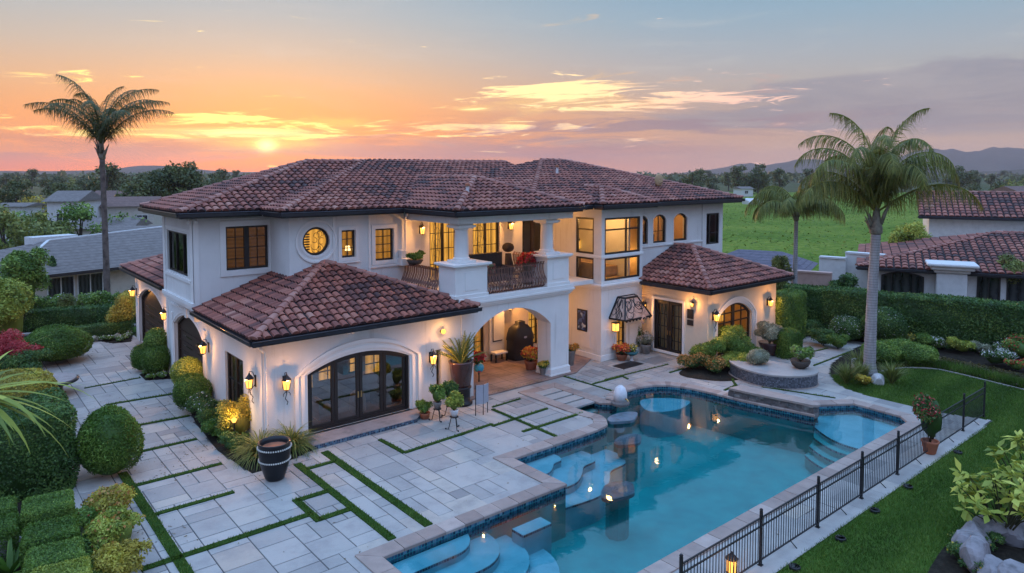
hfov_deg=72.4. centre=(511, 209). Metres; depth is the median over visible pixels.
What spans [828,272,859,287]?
leafy shrub
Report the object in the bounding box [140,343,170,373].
ball shrub
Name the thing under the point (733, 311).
arched window
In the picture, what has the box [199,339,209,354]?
wall lantern
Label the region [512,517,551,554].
pool step
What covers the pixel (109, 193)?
distant house
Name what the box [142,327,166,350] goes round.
ball shrub
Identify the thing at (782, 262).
columnar shrub
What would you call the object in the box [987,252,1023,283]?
tree
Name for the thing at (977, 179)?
tree
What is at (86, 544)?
shrub
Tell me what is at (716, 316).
wall lantern
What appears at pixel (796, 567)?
lawn light
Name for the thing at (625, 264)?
window
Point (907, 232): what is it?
leafy tree
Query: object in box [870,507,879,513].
lawn light
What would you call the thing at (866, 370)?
grass clump
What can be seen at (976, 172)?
tree
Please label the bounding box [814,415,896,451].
spa shelf
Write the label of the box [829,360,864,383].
grass clump
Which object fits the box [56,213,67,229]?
window
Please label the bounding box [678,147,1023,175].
mountains
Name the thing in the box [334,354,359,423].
door
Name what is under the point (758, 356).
cushion plant
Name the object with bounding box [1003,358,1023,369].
bedding plant
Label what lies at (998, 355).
bedding plant
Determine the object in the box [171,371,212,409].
ball shrub
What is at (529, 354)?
potted plant
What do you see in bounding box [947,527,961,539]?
shrub
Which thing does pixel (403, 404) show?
door
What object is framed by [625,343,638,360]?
flower bowl
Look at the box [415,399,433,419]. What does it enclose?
potted plant
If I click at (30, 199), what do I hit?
leafy tree
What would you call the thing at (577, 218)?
window
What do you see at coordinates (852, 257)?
garden wall
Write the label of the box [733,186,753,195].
distant house
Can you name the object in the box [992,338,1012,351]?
bedding plant
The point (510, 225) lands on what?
wall lantern
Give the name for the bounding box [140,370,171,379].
flower bed
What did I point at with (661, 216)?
window
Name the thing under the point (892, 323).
ball shrub
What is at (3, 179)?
tree
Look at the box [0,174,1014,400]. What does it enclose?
ground
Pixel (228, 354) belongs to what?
window
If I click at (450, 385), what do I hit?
plant stand
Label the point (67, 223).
leafy tree
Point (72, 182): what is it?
tree
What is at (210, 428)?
shrub
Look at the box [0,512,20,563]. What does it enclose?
topiary block
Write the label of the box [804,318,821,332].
shrub
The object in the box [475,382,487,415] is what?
board stand
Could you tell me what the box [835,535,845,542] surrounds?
lawn light
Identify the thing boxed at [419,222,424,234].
wall lantern
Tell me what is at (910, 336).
bedding plant
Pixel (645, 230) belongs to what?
window
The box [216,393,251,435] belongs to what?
shrub
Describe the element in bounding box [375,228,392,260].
window
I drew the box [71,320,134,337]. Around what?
hedge
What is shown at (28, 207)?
distant house
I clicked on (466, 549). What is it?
step nosing tiles
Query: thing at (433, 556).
pool step
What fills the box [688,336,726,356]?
shrub
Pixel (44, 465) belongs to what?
clipped hedge
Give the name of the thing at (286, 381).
wall lantern
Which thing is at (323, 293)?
villa
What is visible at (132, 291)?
wall lantern
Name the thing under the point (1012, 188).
distant house
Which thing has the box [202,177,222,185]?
tree
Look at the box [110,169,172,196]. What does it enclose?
leafy tree
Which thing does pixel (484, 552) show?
pool step
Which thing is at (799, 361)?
planter bowl
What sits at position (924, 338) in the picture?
bedding plant
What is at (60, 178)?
tree
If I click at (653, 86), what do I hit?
sky
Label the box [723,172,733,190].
tree
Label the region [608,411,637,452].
pool stool
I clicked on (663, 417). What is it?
pool shelf
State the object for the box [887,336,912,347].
mound shrub
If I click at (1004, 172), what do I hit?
tree
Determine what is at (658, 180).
satellite dish
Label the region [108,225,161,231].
distant house
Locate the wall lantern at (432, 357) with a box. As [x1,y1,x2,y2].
[429,349,436,376]
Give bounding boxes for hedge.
[0,368,57,399]
[0,387,80,501]
[22,301,135,331]
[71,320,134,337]
[775,288,807,338]
[781,283,1023,355]
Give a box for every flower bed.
[97,335,132,342]
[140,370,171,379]
[191,409,311,473]
[679,365,737,380]
[928,541,997,572]
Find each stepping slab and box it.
[535,388,561,395]
[545,391,571,399]
[556,395,582,403]
[567,398,594,407]
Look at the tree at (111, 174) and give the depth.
173.28 m
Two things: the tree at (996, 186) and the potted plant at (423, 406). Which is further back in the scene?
the tree at (996, 186)
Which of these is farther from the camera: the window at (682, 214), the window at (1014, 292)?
the window at (1014, 292)
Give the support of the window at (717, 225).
in the villa
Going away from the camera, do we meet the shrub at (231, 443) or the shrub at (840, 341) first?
the shrub at (231, 443)
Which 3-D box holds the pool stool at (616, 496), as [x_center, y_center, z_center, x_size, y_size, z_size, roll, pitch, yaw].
[3.073,8.822,20.358,1.271,1.350,0.959,-19,19,-81]
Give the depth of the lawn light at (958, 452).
22.46 m
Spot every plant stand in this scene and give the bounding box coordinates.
[428,383,446,421]
[441,380,458,415]
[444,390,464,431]
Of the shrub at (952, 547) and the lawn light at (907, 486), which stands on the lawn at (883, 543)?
the lawn light at (907, 486)
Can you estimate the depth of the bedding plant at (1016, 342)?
33.68 m
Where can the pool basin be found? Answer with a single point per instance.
(713, 466)
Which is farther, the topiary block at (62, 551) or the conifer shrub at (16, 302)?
the conifer shrub at (16, 302)
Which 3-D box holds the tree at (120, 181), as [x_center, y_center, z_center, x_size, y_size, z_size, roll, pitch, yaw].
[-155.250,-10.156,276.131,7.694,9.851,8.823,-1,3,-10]
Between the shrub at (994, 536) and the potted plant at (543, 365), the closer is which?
the shrub at (994, 536)
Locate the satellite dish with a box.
[655,174,662,186]
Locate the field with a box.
[722,192,922,270]
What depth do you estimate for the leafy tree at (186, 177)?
109.66 m
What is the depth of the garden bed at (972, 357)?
33.90 m
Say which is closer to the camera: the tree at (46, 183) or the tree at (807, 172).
the tree at (46, 183)
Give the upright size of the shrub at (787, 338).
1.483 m
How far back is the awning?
33.84 m
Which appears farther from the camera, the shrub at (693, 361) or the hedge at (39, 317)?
the hedge at (39, 317)
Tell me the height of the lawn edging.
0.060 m
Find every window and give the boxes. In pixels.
[47,275,74,298]
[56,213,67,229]
[77,272,103,295]
[169,230,187,275]
[226,225,267,269]
[227,352,243,401]
[303,227,328,254]
[342,230,354,257]
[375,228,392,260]
[528,311,536,343]
[576,217,593,253]
[576,256,593,279]
[604,255,639,280]
[605,216,639,254]
[643,216,646,243]
[653,214,664,242]
[674,213,685,240]
[706,213,718,243]
[717,303,749,354]
[881,272,923,293]
[976,277,1000,299]
[1006,278,1023,301]
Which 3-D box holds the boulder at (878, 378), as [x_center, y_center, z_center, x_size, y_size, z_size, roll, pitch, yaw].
[15.669,7.295,29.976,0.597,0.588,0.559,-2,4,-40]
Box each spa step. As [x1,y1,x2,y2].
[805,452,827,473]
[809,441,838,465]
[813,432,851,458]
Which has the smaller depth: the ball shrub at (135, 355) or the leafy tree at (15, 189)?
the ball shrub at (135, 355)
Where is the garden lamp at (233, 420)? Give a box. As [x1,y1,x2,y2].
[231,418,236,430]
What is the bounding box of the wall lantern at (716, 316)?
[712,309,719,330]
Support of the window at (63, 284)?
in the neighbour house at (76, 270)
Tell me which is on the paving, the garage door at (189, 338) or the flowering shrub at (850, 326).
the flowering shrub at (850, 326)
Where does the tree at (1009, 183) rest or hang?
on the field
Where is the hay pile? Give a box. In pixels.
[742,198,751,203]
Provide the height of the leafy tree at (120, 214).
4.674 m
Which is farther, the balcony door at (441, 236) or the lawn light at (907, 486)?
the balcony door at (441, 236)
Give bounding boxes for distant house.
[0,202,45,240]
[42,191,101,229]
[71,217,152,234]
[95,190,126,196]
[99,196,161,225]
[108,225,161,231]
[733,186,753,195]
[991,186,1023,192]
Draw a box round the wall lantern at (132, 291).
[129,285,136,296]
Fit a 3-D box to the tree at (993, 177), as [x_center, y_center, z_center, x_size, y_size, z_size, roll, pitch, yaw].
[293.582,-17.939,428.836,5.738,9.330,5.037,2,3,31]
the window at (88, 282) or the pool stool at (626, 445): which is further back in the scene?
the window at (88, 282)
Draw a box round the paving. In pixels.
[41,335,989,572]
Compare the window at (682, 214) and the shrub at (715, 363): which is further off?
the window at (682, 214)
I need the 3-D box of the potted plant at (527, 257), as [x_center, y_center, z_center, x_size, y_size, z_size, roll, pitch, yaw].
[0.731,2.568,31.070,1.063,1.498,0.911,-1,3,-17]
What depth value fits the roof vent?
28.85 m
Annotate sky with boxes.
[0,0,1023,173]
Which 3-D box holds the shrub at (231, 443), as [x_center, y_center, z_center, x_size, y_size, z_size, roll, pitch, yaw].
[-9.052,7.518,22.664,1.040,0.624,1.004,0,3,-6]
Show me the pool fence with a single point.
(980, 394)
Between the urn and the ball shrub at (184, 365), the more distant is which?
the ball shrub at (184, 365)
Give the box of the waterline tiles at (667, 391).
[386,387,905,563]
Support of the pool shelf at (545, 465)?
on the pool basin
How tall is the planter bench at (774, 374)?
0.570 m
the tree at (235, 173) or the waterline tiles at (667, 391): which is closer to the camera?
the waterline tiles at (667, 391)
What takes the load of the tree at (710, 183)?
on the ground at (791, 186)
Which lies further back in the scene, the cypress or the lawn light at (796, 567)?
the cypress
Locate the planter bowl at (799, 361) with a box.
[789,344,814,368]
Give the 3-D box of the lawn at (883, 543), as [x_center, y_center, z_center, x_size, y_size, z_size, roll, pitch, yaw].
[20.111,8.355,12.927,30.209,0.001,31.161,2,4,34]
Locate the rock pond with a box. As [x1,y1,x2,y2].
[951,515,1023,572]
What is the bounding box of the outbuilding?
[727,249,817,282]
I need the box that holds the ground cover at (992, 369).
[888,356,1023,387]
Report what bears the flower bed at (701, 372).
on the paving
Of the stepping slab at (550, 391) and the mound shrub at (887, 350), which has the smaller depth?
the stepping slab at (550, 391)
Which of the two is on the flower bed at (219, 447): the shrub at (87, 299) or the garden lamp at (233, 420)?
the garden lamp at (233, 420)
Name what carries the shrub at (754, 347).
on the flower bed at (701, 372)
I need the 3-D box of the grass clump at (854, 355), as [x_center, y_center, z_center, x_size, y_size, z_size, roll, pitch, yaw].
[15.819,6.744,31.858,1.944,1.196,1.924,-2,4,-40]
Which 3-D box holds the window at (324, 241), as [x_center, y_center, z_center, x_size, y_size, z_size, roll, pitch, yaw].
[-7.943,1.239,27.946,1.643,1.643,0.390,-2,4,-40]
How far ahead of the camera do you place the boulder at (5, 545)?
16.02 m
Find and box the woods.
[0,170,1023,183]
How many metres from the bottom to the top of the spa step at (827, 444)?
0.927 m
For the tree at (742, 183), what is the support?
on the field
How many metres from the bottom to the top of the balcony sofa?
1.440 m
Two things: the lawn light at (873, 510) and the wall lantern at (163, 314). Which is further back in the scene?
the wall lantern at (163, 314)
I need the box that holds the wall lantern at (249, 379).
[244,371,255,403]
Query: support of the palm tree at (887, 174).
on the lawn at (883, 543)
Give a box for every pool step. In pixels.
[392,533,469,572]
[434,533,499,572]
[492,534,529,572]
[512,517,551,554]
[529,549,559,572]
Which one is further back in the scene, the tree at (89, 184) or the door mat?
the tree at (89, 184)
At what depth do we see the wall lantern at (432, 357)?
26.50 m
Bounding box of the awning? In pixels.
[609,294,651,323]
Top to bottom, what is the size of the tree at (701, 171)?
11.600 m
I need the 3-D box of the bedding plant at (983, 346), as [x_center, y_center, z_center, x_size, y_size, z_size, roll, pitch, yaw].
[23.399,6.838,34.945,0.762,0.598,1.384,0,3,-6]
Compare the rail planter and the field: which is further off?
the field
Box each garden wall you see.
[791,269,831,285]
[819,255,846,280]
[845,251,884,287]
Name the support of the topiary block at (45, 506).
on the garden bed at (19, 503)
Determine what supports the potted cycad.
on the paving
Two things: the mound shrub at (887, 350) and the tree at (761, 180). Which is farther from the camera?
the tree at (761, 180)
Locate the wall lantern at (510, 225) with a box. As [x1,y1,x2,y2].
[508,222,513,229]
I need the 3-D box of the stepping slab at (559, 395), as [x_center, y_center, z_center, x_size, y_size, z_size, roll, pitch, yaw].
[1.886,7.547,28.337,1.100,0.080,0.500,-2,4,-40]
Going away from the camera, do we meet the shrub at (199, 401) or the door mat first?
the shrub at (199, 401)
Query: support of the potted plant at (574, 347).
on the villa
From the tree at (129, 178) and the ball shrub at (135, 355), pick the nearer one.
the ball shrub at (135, 355)
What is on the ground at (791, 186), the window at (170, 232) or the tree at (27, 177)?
the tree at (27, 177)
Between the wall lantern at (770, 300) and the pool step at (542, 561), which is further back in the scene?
the wall lantern at (770, 300)
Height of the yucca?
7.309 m
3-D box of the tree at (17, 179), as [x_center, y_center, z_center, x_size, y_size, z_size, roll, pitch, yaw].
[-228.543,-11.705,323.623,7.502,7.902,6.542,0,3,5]
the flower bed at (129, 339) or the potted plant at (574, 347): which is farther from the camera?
the flower bed at (129, 339)
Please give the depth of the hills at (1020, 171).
1427.55 m
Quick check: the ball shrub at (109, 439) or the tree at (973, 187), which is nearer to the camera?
the ball shrub at (109, 439)
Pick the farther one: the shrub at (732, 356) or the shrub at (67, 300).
the shrub at (67, 300)
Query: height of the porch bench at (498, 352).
0.450 m
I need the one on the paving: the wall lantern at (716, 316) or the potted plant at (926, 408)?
the potted plant at (926, 408)
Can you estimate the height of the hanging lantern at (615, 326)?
0.630 m
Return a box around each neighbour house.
[0,226,162,301]
[855,190,1023,301]
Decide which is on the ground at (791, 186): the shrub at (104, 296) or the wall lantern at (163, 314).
the shrub at (104, 296)
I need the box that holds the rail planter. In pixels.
[406,250,425,264]
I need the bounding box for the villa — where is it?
[119,158,794,449]
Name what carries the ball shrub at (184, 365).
on the flower bed at (219, 447)
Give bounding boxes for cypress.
[49,255,56,266]
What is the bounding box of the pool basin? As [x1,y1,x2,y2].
[389,387,900,572]
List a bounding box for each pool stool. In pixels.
[601,481,634,540]
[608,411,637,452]
[614,434,640,481]
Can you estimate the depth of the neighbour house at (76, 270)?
49.56 m
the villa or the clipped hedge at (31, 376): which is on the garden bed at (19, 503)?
the clipped hedge at (31, 376)
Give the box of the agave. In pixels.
[0,537,23,572]
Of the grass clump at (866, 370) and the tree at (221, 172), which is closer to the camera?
the grass clump at (866, 370)
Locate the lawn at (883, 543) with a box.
[778,368,1023,572]
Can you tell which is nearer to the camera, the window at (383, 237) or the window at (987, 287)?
the window at (383, 237)
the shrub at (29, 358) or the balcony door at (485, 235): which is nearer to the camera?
the shrub at (29, 358)
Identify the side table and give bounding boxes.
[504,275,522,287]
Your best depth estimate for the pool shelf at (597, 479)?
21.55 m
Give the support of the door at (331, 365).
in the villa
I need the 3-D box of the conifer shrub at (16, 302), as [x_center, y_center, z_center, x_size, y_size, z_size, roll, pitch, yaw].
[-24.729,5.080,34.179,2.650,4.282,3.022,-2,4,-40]
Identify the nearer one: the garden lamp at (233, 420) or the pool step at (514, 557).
the pool step at (514, 557)
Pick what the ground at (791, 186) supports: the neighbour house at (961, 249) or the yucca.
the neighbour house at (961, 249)
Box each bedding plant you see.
[906,332,916,341]
[914,331,934,345]
[931,335,946,347]
[945,336,976,351]
[970,340,992,351]
[979,346,1018,363]
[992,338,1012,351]
[1000,334,1023,357]
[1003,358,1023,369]
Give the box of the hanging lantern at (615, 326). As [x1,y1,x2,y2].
[611,321,619,331]
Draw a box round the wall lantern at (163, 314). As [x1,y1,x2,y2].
[160,307,165,320]
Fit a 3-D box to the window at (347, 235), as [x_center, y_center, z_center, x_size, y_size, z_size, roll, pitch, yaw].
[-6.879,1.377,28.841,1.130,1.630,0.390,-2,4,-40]
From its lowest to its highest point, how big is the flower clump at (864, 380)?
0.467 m
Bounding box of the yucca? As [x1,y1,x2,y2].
[0,335,95,455]
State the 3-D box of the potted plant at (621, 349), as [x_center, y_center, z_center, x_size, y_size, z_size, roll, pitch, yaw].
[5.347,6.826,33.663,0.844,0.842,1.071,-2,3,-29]
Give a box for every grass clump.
[222,426,292,470]
[263,419,320,460]
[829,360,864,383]
[841,346,879,365]
[847,359,877,374]
[872,359,913,383]
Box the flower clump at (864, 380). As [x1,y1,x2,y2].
[855,373,873,384]
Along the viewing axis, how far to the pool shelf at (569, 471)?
22.57 m
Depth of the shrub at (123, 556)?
15.34 m
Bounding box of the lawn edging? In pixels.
[881,367,1022,388]
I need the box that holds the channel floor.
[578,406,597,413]
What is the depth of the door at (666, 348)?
34.96 m
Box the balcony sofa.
[469,252,512,285]
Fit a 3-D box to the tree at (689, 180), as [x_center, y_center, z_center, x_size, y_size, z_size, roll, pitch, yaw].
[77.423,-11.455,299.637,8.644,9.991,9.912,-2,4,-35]
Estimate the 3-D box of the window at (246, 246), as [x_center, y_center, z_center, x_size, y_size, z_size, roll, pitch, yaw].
[-10.677,1.502,28.094,2.190,2.240,0.102,-2,4,-40]
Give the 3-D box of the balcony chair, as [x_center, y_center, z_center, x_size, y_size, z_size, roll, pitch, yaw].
[-0.007,2.391,31.734,0.760,1.786,1.060,-2,4,-40]
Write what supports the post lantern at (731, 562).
on the paving
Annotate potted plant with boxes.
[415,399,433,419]
[516,251,537,284]
[520,345,537,369]
[537,360,549,374]
[569,343,580,365]
[612,342,630,360]
[636,330,653,353]
[754,320,783,355]
[911,392,941,454]
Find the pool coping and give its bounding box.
[355,381,920,572]
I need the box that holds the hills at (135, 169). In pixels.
[0,165,254,175]
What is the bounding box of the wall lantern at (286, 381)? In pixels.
[282,372,290,403]
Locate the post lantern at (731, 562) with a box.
[725,551,737,572]
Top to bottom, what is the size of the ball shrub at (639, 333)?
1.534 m
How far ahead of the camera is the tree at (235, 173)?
490.78 m
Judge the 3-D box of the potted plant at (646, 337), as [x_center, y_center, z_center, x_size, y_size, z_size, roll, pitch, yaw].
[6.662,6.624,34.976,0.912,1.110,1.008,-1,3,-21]
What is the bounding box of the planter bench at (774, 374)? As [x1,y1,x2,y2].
[728,359,818,389]
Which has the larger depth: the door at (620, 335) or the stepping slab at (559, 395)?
the door at (620, 335)
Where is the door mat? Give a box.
[613,361,642,368]
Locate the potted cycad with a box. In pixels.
[435,332,485,406]
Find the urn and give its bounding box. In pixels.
[257,435,291,481]
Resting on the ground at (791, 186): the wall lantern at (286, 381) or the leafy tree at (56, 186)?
the leafy tree at (56, 186)
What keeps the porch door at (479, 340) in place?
in the villa
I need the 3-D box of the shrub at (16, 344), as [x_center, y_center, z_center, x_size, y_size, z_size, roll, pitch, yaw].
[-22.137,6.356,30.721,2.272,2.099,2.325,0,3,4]
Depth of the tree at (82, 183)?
258.91 m
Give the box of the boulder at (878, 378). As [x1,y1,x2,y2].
[870,373,883,384]
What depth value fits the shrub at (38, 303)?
41.44 m
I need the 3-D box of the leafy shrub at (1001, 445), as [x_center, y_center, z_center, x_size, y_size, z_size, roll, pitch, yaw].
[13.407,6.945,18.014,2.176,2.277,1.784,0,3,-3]
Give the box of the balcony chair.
[502,243,520,282]
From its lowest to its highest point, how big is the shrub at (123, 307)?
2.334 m
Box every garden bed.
[0,326,135,572]
[806,332,1023,388]
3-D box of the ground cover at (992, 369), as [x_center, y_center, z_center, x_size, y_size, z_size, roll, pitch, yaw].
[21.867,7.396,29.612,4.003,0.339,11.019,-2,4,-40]
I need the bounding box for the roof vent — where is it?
[465,182,469,191]
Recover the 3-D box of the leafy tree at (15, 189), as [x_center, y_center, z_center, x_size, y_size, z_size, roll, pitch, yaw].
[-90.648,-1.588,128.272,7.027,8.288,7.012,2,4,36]
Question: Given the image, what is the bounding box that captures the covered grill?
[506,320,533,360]
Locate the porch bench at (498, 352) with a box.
[490,350,507,362]
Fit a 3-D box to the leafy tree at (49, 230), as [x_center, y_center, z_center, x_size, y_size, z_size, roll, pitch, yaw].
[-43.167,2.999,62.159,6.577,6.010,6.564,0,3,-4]
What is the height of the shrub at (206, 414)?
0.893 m
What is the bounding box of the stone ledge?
[728,385,820,423]
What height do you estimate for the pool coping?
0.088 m
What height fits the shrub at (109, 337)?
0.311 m
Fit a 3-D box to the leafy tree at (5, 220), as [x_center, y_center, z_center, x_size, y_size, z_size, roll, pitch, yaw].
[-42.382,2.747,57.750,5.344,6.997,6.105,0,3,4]
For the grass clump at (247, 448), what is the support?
on the flower bed at (219, 447)
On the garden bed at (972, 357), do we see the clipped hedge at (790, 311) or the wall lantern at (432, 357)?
the clipped hedge at (790, 311)
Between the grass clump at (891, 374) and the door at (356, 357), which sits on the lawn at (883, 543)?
the grass clump at (891, 374)
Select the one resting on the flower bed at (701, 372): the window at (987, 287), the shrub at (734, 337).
the shrub at (734, 337)
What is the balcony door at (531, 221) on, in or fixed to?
in the villa
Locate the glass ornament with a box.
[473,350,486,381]
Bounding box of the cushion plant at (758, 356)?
[746,348,769,363]
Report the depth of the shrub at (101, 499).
18.15 m
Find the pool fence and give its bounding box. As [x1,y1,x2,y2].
[679,381,985,572]
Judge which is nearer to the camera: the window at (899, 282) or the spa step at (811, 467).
the spa step at (811, 467)
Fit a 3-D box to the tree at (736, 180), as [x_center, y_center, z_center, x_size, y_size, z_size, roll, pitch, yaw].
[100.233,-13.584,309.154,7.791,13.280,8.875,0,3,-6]
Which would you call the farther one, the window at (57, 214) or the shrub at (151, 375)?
the window at (57, 214)
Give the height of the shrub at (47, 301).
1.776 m
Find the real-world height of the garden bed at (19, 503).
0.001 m
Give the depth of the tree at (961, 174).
328.13 m
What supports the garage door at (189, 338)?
in the villa
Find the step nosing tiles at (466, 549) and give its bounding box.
[415,427,856,572]
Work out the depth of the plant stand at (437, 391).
25.39 m
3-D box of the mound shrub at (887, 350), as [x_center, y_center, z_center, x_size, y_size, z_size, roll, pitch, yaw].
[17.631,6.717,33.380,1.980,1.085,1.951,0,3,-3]
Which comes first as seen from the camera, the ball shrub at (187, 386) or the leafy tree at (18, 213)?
the ball shrub at (187, 386)
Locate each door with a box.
[141,290,163,338]
[178,316,202,364]
[309,362,334,428]
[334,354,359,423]
[359,352,382,417]
[383,353,405,411]
[430,222,454,280]
[473,222,498,253]
[473,326,482,362]
[522,220,533,269]
[617,321,623,344]
[655,299,669,350]
[669,302,681,353]
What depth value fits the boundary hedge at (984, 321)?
36.24 m
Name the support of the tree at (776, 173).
on the field
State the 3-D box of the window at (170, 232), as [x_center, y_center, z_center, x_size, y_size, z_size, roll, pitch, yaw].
[-13.551,1.739,28.539,0.093,1.692,2.992,-2,4,-40]
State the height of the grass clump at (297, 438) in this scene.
1.333 m
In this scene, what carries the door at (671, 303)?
in the villa
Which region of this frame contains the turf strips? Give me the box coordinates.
[84,348,846,572]
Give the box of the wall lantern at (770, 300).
[767,296,773,306]
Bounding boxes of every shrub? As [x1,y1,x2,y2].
[0,276,36,340]
[0,328,44,372]
[0,348,53,369]
[24,323,93,361]
[30,294,43,308]
[41,293,66,307]
[56,293,83,307]
[73,404,145,475]
[74,505,104,529]
[75,291,99,305]
[80,482,136,511]
[81,534,108,554]
[82,503,145,551]
[86,553,106,572]
[90,537,153,572]
[92,290,119,304]
[102,334,115,339]
[105,291,135,322]
[116,336,123,340]
[130,343,144,369]
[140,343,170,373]
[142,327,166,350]
[145,371,157,378]
[157,371,167,377]
[169,356,202,383]
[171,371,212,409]
[185,391,220,416]
[195,407,223,422]
[200,414,227,436]
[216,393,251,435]
[217,431,249,451]
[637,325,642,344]
[676,352,705,368]
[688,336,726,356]
[700,354,726,372]
[718,324,755,353]
[722,351,750,366]
[737,346,761,352]
[770,255,793,289]
[773,327,802,359]
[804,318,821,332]
[804,327,834,345]
[825,333,849,348]
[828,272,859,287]
[828,315,864,340]
[859,306,908,340]
[859,338,902,362]
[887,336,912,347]
[896,341,939,365]
[945,541,962,559]
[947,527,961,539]
[949,457,1023,530]
[957,558,983,572]
[984,429,1023,505]
[985,531,1005,550]
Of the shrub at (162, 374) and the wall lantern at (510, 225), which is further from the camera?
the wall lantern at (510, 225)
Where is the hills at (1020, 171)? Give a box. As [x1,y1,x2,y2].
[845,169,1023,176]
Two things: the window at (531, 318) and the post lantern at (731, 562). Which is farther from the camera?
the window at (531, 318)
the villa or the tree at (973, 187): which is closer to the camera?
the villa
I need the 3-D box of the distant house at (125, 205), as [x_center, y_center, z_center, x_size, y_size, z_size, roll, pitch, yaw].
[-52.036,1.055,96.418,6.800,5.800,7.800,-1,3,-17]
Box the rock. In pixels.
[53,372,78,391]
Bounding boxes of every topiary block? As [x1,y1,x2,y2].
[0,495,19,522]
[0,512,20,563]
[18,488,76,549]
[19,514,80,571]
[22,535,86,572]
[30,555,92,572]
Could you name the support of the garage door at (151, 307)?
in the villa
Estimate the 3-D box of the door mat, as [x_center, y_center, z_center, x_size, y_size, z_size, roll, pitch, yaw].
[5.447,7.279,32.813,1.400,0.022,0.700,-2,4,-40]
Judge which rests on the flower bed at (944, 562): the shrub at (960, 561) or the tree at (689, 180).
the shrub at (960, 561)
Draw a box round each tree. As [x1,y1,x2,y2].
[0,172,16,189]
[0,179,35,202]
[0,201,40,249]
[0,204,40,244]
[0,209,68,246]
[0,246,52,322]
[13,176,27,187]
[17,195,46,220]
[21,175,34,186]
[22,74,174,292]
[22,168,38,188]
[32,214,73,234]
[37,177,62,194]
[45,174,66,188]
[45,180,84,207]
[50,201,101,235]
[64,177,77,190]
[75,176,90,190]
[85,180,99,190]
[86,162,121,191]
[108,211,147,225]
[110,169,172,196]
[113,172,126,189]
[124,173,143,183]
[158,160,207,193]
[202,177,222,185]
[207,173,222,182]
[215,168,230,180]
[231,170,239,178]
[680,171,704,186]
[695,168,709,185]
[703,171,711,180]
[705,176,720,189]
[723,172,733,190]
[729,164,747,186]
[739,178,756,193]
[745,186,844,283]
[747,163,771,193]
[772,168,789,187]
[794,108,984,375]
[801,168,813,187]
[887,221,932,243]
[943,165,974,190]
[966,182,981,190]
[969,170,981,182]
[971,176,981,188]
[986,173,995,187]
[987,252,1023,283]
[988,180,1006,190]
[999,170,1008,181]
[999,179,1022,187]
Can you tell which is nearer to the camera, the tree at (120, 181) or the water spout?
the water spout
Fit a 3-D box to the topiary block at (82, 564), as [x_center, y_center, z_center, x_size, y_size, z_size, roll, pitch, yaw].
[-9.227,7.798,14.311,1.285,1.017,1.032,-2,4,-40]
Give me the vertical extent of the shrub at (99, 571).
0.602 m
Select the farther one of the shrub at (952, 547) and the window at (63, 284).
the window at (63, 284)
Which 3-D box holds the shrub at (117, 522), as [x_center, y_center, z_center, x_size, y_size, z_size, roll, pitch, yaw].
[-9.666,7.690,16.835,1.250,0.889,1.688,-1,3,-10]
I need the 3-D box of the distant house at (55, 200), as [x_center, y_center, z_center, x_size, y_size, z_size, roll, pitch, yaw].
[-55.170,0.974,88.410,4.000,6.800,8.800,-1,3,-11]
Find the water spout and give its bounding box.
[611,385,629,406]
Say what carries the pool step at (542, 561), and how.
on the pool basin
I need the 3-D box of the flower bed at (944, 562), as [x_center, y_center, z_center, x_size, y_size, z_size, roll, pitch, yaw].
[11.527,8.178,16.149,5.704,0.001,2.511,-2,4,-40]
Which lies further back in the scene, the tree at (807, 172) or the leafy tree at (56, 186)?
the tree at (807, 172)
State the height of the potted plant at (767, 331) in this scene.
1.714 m
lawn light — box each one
[789,563,800,571]
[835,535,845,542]
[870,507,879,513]
[903,483,912,489]
[953,450,962,454]
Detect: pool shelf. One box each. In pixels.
[527,454,560,475]
[551,451,594,494]
[565,449,624,532]
[640,398,689,437]
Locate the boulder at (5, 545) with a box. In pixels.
[0,536,21,559]
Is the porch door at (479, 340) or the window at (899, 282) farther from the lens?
the window at (899, 282)

